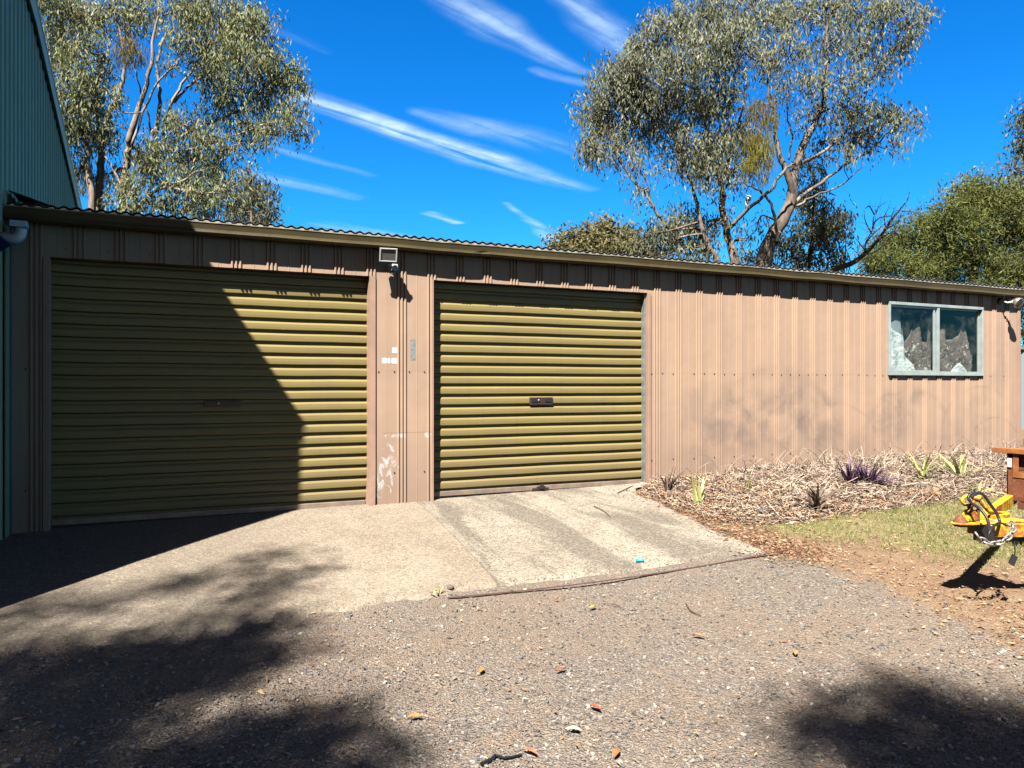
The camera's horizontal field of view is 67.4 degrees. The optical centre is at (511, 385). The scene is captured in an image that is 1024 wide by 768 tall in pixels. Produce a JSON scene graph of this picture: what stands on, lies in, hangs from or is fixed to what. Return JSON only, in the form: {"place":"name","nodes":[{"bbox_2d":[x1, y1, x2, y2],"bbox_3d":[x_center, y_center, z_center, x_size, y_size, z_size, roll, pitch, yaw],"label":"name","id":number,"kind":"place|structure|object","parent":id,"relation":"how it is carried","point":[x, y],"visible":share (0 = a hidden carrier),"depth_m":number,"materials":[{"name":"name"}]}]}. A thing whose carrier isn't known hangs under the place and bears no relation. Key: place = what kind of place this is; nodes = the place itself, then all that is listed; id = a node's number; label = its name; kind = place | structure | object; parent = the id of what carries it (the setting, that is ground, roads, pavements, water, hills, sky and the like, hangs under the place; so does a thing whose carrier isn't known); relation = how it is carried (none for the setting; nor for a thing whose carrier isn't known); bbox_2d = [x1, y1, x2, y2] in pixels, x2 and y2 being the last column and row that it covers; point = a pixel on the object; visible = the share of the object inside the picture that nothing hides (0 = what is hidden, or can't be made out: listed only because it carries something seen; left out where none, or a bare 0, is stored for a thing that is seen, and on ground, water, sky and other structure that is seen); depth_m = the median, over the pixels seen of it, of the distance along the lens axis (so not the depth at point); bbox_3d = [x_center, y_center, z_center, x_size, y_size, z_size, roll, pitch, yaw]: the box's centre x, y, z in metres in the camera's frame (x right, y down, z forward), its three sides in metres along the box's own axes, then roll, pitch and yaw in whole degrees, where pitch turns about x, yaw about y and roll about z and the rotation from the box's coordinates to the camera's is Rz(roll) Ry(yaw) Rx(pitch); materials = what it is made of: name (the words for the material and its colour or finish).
{"place":"outdoors","nodes":[
{"label":"outdoors","id":0,"kind":"place"},
{"bbox_2d":[0,510,1023,767],"bbox_3d":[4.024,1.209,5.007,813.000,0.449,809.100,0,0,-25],"label":"gravel driveway","id":1,"kind":"structure","parent":0,"point":[638,590],"depth_m":3.54,"materials":[{"name":"grey gravel"}]},
{"bbox_2d":[0,0,81,539],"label":"green shed","id":2,"kind":"structure","parent":1,"relation":"on","point":[36,165],"depth_m":6.43,"materials":[{"name":"teal metal"}]},
{"bbox_2d":[0,236,11,251],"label":"blue board","id":3,"kind":"object","parent":2,"relation":"attached to","point":[4,243],"visible":1,"depth_m":5.54,"materials":[{"name":"blue"}]},
{"bbox_2d":[0,220,28,244],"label":"pipe elbow","id":4,"kind":"object","parent":2,"relation":"attached to","point":[19,234],"visible":0.99,"depth_m":5.58,"materials":[{"name":"plastic"}]},
{"bbox_2d":[141,746,161,749],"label":"twig","id":5,"kind":"object","parent":1,"relation":"on","point":[150,748],"visible":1,"depth_m":2.91,"materials":[{"name":"wood"}]},
{"bbox_2d":[37,0,323,220],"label":"gum tree","id":6,"kind":"object","parent":1,"relation":"on","point":[65,55],"visible":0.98,"depth_m":16.34,"materials":[{"name":"green plant"}]},
{"bbox_2d":[74,159,99,200],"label":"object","id":7,"kind":"object","parent":6,"relation":"attached to","point":[82,170],"visible":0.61,"depth_m":16.13,"materials":[{"name":"green plant"}]},
{"bbox_2d":[92,170,115,196],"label":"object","id":8,"kind":"object","parent":6,"relation":"attached to","point":[106,180],"visible":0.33,"depth_m":16.73,"materials":[{"name":"green plant"}]},
{"bbox_2d":[107,30,150,79],"bbox_3d":[-8.010,-6.931,16.092,0.874,1.075,0.809,0,0,-8],"label":"mistletoe","id":9,"kind":"object","parent":6,"relation":"attached to","point":[130,44],"visible":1,"depth_m":16.02,"materials":[{"name":"green plant"}]},
{"bbox_2d":[0,502,496,652],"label":"concrete apron","id":10,"kind":"object","parent":1,"relation":"on","point":[108,584],"visible":0.95,"depth_m":4.92,"materials":[{"name":"beige concrete"}]},
{"bbox_2d":[431,585,443,596],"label":"weed sprig","id":11,"kind":"object","parent":10,"relation":"on","point":[435,593],"visible":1,"depth_m":4.66,"materials":[{"name":"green plant"}]},
{"bbox_2d":[447,585,453,589],"bbox_3d":[-0.382,1.257,4.774,0.045,0.029,0.043,0,0,-25],"label":"rock","id":12,"kind":"object","parent":10,"relation":"on","point":[450,587],"visible":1,"depth_m":4.76,"materials":[{"name":"brown"}]},
{"bbox_2d":[213,158,288,224],"bbox_3d":[-7.046,-2.516,21.192,2.437,7.430,2.046,0,0,26],"label":"gum tree","id":13,"kind":"object","parent":1,"relation":"on","point":[258,193],"visible":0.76,"depth_m":20.83,"materials":[{"name":"green plant"}]},
{"bbox_2d":[407,713,422,717],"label":"fallen leaf","id":14,"kind":"object","parent":1,"relation":"on","point":[415,714],"visible":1,"depth_m":3.19,"materials":[{"name":"brown plant"}]},
{"bbox_2d":[480,753,521,765],"bbox_3d":[-0.047,1.402,2.893,0.168,0.016,0.049,0,0,-25],"label":"stick","id":15,"kind":"object","parent":1,"relation":"on","point":[488,760],"visible":1,"depth_m":2.89,"materials":[{"name":"black wood"}]},
{"bbox_2d":[4,201,1023,533],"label":"farm shed","id":16,"kind":"structure","parent":1,"relation":"on","point":[162,367],"depth_m":7.11,"materials":[{"name":"beige metal"}]},
{"bbox_2d":[51,259,366,527],"bbox_3d":[-2.445,-0.003,6.470,2.537,2.305,0.052,0,0,-25],"label":"roller door","id":17,"kind":"structure","parent":16,"relation":"in","point":[178,392],"depth_m":6.41,"materials":[{"name":"green"}]},
{"bbox_2d":[379,247,397,275],"bbox_3d":[-1.105,-1.105,6.878,0.162,0.239,0.226,0,0,-8],"label":"floodlight","id":18,"kind":"object","parent":16,"relation":"attached to","point":[388,255],"visible":1,"depth_m":6.81,"materials":[{"name":"grey"}]},
{"bbox_2d":[434,282,641,498],"bbox_3d":[0.322,0.013,7.728,2.453,2.205,0.085,0,0,-25],"label":"roller door","id":19,"kind":"structure","parent":16,"relation":"in","point":[536,389],"depth_m":7.70,"materials":[{"name":"green"}]},
{"bbox_2d":[891,307,900,333],"bbox_3d":[4.861,-0.765,9.828,0.321,0.570,0.023,0,0,-25],"label":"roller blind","id":20,"kind":"object","parent":16,"relation":"attached to","point":[895,319],"visible":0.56,"depth_m":9.85,"materials":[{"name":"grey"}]},
{"bbox_2d":[891,328,914,369],"bbox_3d":[5.002,-0.469,9.869,0.651,0.662,0.028,0,0,-25],"label":"plastic sheet","id":21,"kind":"object","parent":16,"relation":"attached to","point":[900,360],"visible":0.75,"depth_m":9.85,"materials":[{"name":"white plastic"}]},
{"bbox_2d":[901,321,968,366],"bbox_3d":[5.598,-0.470,10.212,1.423,0.780,0.039,0,0,-25],"label":"brown curtain","id":22,"kind":"object","parent":16,"relation":"hanging from","point":[956,342],"visible":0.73,"depth_m":10.22,"materials":[{"name":"brown fabric"}]},
{"bbox_2d":[888,301,983,375],"bbox_3d":[5.562,-0.592,10.075,1.821,0.932,0.084,0,0,-25],"label":"window","id":23,"kind":"structure","parent":16,"relation":"in","point":[936,308],"depth_m":10.05,"materials":[{"name":"metal"}]},
{"bbox_2d":[904,337,972,371],"bbox_3d":[5.666,-0.384,10.209,1.341,0.490,0.045,0,0,-25],"label":"crumpled paper","id":24,"kind":"object","parent":16,"relation":"in","point":[918,357],"visible":0.75,"depth_m":10.25,"materials":[{"name":"grey paper"}]},
{"bbox_2d":[951,363,966,371],"bbox_3d":[6.017,-0.219,10.343,0.350,0.159,0.026,0,0,-25],"label":"white paper","id":25,"kind":"object","parent":16,"relation":"attached to","point":[958,367],"visible":0.73,"depth_m":10.35,"materials":[{"name":"paper"}]},
{"bbox_2d":[997,297,1023,308],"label":"spotlight","id":26,"kind":"object","parent":16,"relation":"attached to","point":[1017,303],"visible":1,"depth_m":10.43,"materials":[{"name":"white plastic"}]},
{"bbox_2d":[6,500,1023,767],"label":"leaf litter","id":27,"kind":"object","parent":1,"relation":"on","point":[776,620],"visible":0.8,"depth_m":4.20,"materials":[{"name":"brown plant"}]},
{"bbox_2d":[522,747,536,754],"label":"fallen leaf","id":28,"kind":"object","parent":1,"relation":"on","point":[532,749],"visible":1,"depth_m":2.93,"materials":[{"name":"brown plant"}]},
{"bbox_2d":[565,726,580,730],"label":"fallen leaf","id":29,"kind":"object","parent":1,"relation":"on","point":[575,727],"visible":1,"depth_m":3.10,"materials":[{"name":"beige plant"}]},
{"bbox_2d":[418,483,763,587],"bbox_3d":[0.779,1.194,6.432,2.897,0.304,2.898,0,0,-25],"label":"concrete apron","id":30,"kind":"object","parent":1,"relation":"on","point":[517,538],"visible":0.88,"depth_m":5.92,"materials":[{"name":"beige concrete"}]},
{"bbox_2d":[613,749,619,757],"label":"fallen leaf","id":31,"kind":"object","parent":1,"relation":"on","point":[615,752],"visible":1,"depth_m":2.92,"materials":[{"name":"orange plant"}]},
{"bbox_2d":[448,548,791,597],"bbox_3d":[0.787,1.213,5.015,2.466,0.141,0.020,0,0,-18],"label":"steel edging","id":32,"kind":"object","parent":1,"relation":"on","point":[617,578],"visible":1,"depth_m":4.97,"materials":[{"name":"metal"}]},
{"bbox_2d":[609,489,857,565],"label":"bark litter","id":33,"kind":"object","parent":1,"relation":"on","point":[795,551],"visible":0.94,"depth_m":5.72,"materials":[{"name":"brown plant"}]},
{"bbox_2d":[40,0,1023,345],"label":"sky","id":34,"kind":"structure","parent":0,"point":[444,119],"materials":[{"name":"blue"}]},
{"bbox_2d":[635,429,1023,651],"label":"lawn soil","id":35,"kind":"structure","parent":0,"point":[969,582],"depth_m":5.05,"materials":[{"name":"brown soil"}]},
{"bbox_2d":[539,209,673,257],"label":"bushy tree","id":36,"kind":"object","parent":35,"relation":"on","point":[603,235],"visible":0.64,"depth_m":44.40,"materials":[{"name":"green plant"}]},
{"bbox_2d":[562,0,943,266],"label":"gum tree","id":37,"kind":"object","parent":35,"relation":"on","point":[672,234],"visible":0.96,"depth_m":16.73,"materials":[{"name":"green plant"}]},
{"bbox_2d":[734,115,778,194],"bbox_3d":[5.083,-4.673,15.812,0.804,1.730,0.891,0,0,-25],"label":"mistletoe","id":38,"kind":"object","parent":37,"relation":"attached to","point":[764,151],"visible":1,"depth_m":15.70,"materials":[{"name":"green plant"}]},
{"bbox_2d":[741,93,779,134],"bbox_3d":[5.214,-5.582,16.035,0.821,0.925,0.798,0,0,5],"label":"mistletoe","id":39,"kind":"object","parent":37,"relation":"attached to","point":[752,110],"visible":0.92,"depth_m":15.90,"materials":[{"name":"green plant"}]},
{"bbox_2d":[737,148,862,272],"bbox_3d":[7.468,-2.477,20.095,3.125,7.130,2.565,0,0,24],"label":"gum tree","id":40,"kind":"object","parent":35,"relation":"on","point":[823,228],"visible":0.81,"depth_m":19.67,"materials":[{"name":"green plant"}]},
{"bbox_2d":[637,440,1021,525],"bbox_3d":[4.809,1.023,8.491,7.595,0.320,2.170,0,0,-25],"label":"mulch mound","id":41,"kind":"object","parent":35,"relation":"on","point":[908,494],"visible":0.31,"depth_m":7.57,"materials":[{"name":"plant"}]},
{"bbox_2d":[657,465,686,490],"bbox_3d":[1.574,0.933,7.650,0.349,0.287,0.209,0,0,19],"label":"dead plant","id":42,"kind":"object","parent":41,"relation":"on","point":[670,486],"visible":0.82,"depth_m":7.62,"materials":[{"name":"brown plant"}]},
{"bbox_2d":[690,470,706,505],"bbox_3d":[1.704,0.932,6.992,0.149,0.331,0.192,0,0,14],"label":"strappy plant","id":43,"kind":"object","parent":41,"relation":"on","point":[700,492],"visible":0.91,"depth_m":6.94,"materials":[{"name":"green plant"}]},
{"bbox_2d":[731,472,756,489],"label":"strappy plant","id":44,"kind":"object","parent":41,"relation":"on","point":[749,484],"visible":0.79,"depth_m":7.46,"materials":[{"name":"green plant"}]},
{"bbox_2d":[757,507,768,513],"bbox_3d":[2.145,1.079,6.561,0.119,0.079,0.114,0,0,-25],"label":"rock","id":45,"kind":"object","parent":41,"relation":"on","point":[760,509],"visible":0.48,"depth_m":6.53,"materials":[{"name":"grey stone"}]},
{"bbox_2d":[798,481,835,511],"bbox_3d":[2.617,0.964,6.676,0.446,0.285,0.348,0,0,-36],"label":"dead plant","id":46,"kind":"object","parent":41,"relation":"on","point":[816,499],"visible":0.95,"depth_m":6.62,"materials":[{"name":"brown plant"}]},
{"bbox_2d":[818,455,868,483],"bbox_3d":[3.341,0.873,7.624,0.475,0.353,0.335,0,0,-25],"label":"purple plant","id":47,"kind":"object","parent":41,"relation":"on","point":[855,474],"visible":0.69,"depth_m":7.57,"materials":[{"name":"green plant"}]},
{"bbox_2d":[840,462,901,484],"bbox_3d":[3.536,0.937,7.645,0.613,0.346,0.479,0,0,-10],"label":"purple plant","id":48,"kind":"object","parent":41,"relation":"on","point":[874,476],"visible":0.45,"depth_m":7.61,"materials":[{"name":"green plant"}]},
{"bbox_2d":[900,451,943,479],"bbox_3d":[4.290,0.833,8.046,0.421,0.335,0.342,0,0,44],"label":"strappy plant","id":49,"kind":"object","parent":41,"relation":"on","point":[923,471],"visible":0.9,"depth_m":8.02,"materials":[{"name":"green plant"}]},
{"bbox_2d":[923,487,941,495],"bbox_3d":[4.103,1.059,7.511,0.164,0.118,0.176,0,0,-25],"label":"rock","id":50,"kind":"object","parent":41,"relation":"on","point":[934,490],"visible":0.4,"depth_m":7.46,"materials":[{"name":"beige stone"}]},
{"bbox_2d":[914,447,996,475],"bbox_3d":[4.753,0.859,8.282,0.689,0.435,0.771,0,0,4],"label":"strappy plant","id":51,"kind":"object","parent":41,"relation":"on","point":[952,469],"visible":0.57,"depth_m":8.18,"materials":[{"name":"green plant"}]},
{"bbox_2d":[958,481,991,491],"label":"strappy plant","id":52,"kind":"object","parent":41,"relation":"on","point":[970,488],"visible":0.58,"depth_m":7.58,"materials":[{"name":"green plant"}]},
{"bbox_2d":[941,443,1019,467],"bbox_3d":[5.522,0.914,8.915,0.542,0.550,1.814,0,0,42],"label":"dry shrub","id":53,"kind":"object","parent":41,"relation":"on","point":[998,454],"visible":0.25,"depth_m":8.93,"materials":[{"name":"brown plant"}]},
{"bbox_2d":[680,437,1023,484],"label":"straw stalks","id":54,"kind":"object","parent":35,"relation":"on","point":[878,456],"visible":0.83,"depth_m":8.72,"materials":[{"name":"beige plant"}]},
{"bbox_2d":[741,495,1023,572],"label":"grass","id":55,"kind":"structure","parent":35,"relation":"on","point":[961,509],"depth_m":5.94,"materials":[{"name":"green plant"}]},
{"bbox_2d":[850,198,952,278],"bbox_3d":[13.272,-2.665,25.925,3.955,7.506,3.618,0,0,-25],"label":"wattle tree","id":56,"kind":"object","parent":35,"relation":"on","point":[895,247],"visible":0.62,"depth_m":25.52,"materials":[{"name":"green plant"}]},
{"bbox_2d":[904,162,1023,345],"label":"wattle tree","id":57,"kind":"object","parent":35,"relation":"on","point":[993,227],"visible":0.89,"depth_m":21.52,"materials":[{"name":"green plant"}]},
{"bbox_2d":[938,166,1023,281],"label":"gum tree","id":58,"kind":"object","parent":35,"relation":"on","point":[953,184],"visible":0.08,"depth_m":29.41,"materials":[{"name":"green plant"}]},
{"bbox_2d":[950,447,1023,565],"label":"trailer","id":59,"kind":"object","parent":35,"relation":"on","point":[991,524],"visible":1,"depth_m":4.35,"materials":[{"name":"yellow paint"}]},
{"bbox_2d":[989,93,1023,185],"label":"gum tree","id":60,"kind":"object","parent":35,"relation":"on","point":[1019,143],"visible":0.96,"depth_m":28.00,"materials":[{"name":"green plant"}]},
{"bbox_2d":[1021,346,1023,428],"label":"steel fence","id":61,"kind":"object","parent":35,"relation":"on","point":[1022,387],"visible":0.01,"depth_m":17.15,"materials":[{"name":"grey"}]},
{"bbox_2d":[829,191,918,271],"bbox_3d":[8.895,-3.445,19.006,2.616,2.761,1.064,0,0,-2],"label":"dead tree","id":62,"kind":"object","parent":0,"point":[844,265],"visible":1,"depth_m":18.96,"materials":[{"name":"brown wood"}]}
]}

